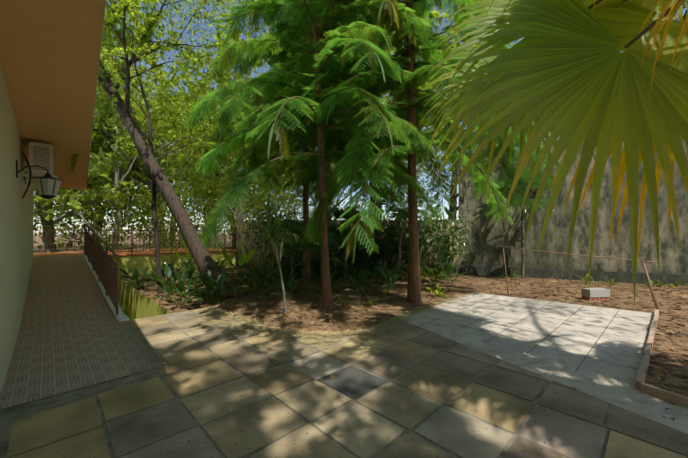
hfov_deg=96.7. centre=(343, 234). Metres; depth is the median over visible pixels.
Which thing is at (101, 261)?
railings
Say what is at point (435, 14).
big tree
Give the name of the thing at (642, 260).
pole frame
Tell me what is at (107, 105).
tree
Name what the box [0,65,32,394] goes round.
house wall
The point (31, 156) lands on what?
air conditioner casing
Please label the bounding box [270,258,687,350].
plant leaves
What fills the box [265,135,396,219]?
tree
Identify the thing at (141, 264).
terrace retaining wall
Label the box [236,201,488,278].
shrub leaves
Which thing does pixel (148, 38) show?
slim tree
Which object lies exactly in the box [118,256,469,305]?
bed plants
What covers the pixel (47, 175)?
wall lantern frame
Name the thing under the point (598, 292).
concrete block
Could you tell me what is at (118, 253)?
wall
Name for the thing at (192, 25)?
sky
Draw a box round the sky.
[33,0,686,234]
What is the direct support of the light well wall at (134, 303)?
on the ground
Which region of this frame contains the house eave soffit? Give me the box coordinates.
[0,0,105,188]
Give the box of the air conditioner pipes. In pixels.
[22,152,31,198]
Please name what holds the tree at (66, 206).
on the ground
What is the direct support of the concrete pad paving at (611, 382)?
on the ground
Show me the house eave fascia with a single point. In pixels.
(96, 88)
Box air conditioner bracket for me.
[21,172,56,192]
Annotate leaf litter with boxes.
[56,268,687,438]
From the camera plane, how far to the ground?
7.18 m
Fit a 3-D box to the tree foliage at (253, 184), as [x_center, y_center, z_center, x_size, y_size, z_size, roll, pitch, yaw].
[-0.388,-3.950,13.459,16.882,10.402,13.386,0,0,8]
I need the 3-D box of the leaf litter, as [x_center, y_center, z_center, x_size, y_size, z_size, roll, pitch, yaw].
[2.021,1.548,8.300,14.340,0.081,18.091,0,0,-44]
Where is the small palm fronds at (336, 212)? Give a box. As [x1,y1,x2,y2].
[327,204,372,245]
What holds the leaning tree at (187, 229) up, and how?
on the ground
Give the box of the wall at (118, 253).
[33,248,236,257]
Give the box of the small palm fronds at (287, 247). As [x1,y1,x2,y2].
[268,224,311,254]
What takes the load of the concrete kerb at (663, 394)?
on the ground
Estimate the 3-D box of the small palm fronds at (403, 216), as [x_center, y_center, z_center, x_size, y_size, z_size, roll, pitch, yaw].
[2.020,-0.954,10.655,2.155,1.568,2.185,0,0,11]
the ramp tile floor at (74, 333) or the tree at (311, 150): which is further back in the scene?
the tree at (311, 150)
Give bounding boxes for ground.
[0,234,687,409]
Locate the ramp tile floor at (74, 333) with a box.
[0,256,169,408]
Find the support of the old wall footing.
on the ground
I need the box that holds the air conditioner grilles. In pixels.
[33,146,53,174]
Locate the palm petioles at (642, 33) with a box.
[587,0,679,47]
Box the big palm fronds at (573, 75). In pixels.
[419,0,687,305]
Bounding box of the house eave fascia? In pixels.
[34,1,105,188]
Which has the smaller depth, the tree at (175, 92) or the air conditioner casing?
the air conditioner casing
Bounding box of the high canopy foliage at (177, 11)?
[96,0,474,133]
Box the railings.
[33,224,235,314]
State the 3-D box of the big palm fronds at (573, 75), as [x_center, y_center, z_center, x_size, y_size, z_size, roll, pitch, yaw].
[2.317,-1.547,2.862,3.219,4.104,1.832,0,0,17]
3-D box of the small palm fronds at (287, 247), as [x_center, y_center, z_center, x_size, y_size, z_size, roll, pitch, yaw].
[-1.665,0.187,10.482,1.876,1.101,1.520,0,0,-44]
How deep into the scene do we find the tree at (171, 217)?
39.57 m
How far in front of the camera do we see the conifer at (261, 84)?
6.04 m
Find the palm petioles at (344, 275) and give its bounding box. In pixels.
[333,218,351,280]
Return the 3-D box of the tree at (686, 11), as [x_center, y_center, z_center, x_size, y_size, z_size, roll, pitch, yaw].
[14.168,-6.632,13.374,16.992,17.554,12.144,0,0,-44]
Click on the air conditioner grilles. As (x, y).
(42, 158)
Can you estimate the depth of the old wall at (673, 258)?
10.40 m
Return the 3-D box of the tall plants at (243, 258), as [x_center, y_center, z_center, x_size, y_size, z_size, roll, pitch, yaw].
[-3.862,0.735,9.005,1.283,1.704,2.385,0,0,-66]
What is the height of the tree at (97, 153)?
14.496 m
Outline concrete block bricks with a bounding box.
[582,296,609,300]
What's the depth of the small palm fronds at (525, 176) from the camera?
10.28 m
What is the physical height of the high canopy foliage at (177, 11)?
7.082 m
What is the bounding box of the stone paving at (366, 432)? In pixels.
[6,307,687,457]
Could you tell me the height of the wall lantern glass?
0.240 m
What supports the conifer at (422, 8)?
on the ground
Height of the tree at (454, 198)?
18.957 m
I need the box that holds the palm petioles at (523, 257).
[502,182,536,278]
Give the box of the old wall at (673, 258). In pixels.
[471,137,687,274]
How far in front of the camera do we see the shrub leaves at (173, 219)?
17.95 m
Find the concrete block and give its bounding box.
[581,288,609,296]
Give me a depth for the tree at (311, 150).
20.04 m
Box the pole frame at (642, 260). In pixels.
[499,246,660,315]
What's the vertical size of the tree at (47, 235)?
21.611 m
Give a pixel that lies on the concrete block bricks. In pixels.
(595, 298)
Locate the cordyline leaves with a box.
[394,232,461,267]
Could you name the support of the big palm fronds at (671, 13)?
attached to the palm leaf stalks
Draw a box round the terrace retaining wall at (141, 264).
[65,252,235,276]
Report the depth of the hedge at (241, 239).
12.29 m
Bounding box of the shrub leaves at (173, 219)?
[67,175,276,250]
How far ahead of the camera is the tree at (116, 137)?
15.18 m
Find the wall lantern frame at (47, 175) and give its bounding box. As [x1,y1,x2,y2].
[16,160,62,198]
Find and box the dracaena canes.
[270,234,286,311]
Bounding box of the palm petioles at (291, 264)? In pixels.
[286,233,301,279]
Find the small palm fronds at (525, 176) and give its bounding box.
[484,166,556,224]
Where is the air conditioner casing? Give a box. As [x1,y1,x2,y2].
[29,142,52,176]
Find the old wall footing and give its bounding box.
[471,266,687,285]
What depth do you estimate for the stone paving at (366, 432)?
2.71 m
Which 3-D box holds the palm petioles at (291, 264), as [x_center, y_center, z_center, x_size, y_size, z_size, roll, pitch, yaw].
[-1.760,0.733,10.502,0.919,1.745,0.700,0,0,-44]
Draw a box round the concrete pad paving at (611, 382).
[400,293,687,433]
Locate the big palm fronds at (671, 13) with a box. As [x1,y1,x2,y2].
[484,0,687,102]
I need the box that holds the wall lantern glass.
[34,178,60,195]
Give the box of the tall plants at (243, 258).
[167,232,255,285]
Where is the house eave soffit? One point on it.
(49, 55)
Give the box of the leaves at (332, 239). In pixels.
[290,229,347,271]
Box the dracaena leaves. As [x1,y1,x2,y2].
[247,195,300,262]
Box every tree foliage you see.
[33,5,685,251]
[103,10,482,245]
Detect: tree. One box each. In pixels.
[24,0,285,292]
[33,9,251,249]
[33,30,184,245]
[33,34,215,249]
[33,48,202,251]
[33,94,157,221]
[53,76,248,245]
[96,21,308,221]
[98,0,273,299]
[118,19,301,247]
[146,87,295,247]
[251,3,506,273]
[254,32,407,192]
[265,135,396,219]
[378,44,543,219]
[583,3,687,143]
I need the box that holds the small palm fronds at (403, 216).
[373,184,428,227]
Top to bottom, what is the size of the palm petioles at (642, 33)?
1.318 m
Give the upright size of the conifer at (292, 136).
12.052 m
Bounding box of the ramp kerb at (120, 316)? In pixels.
[83,255,128,321]
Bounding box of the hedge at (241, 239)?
[235,220,458,273]
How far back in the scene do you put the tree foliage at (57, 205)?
25.17 m
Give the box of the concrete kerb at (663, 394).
[635,309,687,408]
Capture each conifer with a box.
[182,0,443,309]
[203,0,401,289]
[289,0,559,303]
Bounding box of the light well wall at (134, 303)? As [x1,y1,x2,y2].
[115,279,171,319]
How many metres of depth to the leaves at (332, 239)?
8.34 m
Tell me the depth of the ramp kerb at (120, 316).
6.39 m

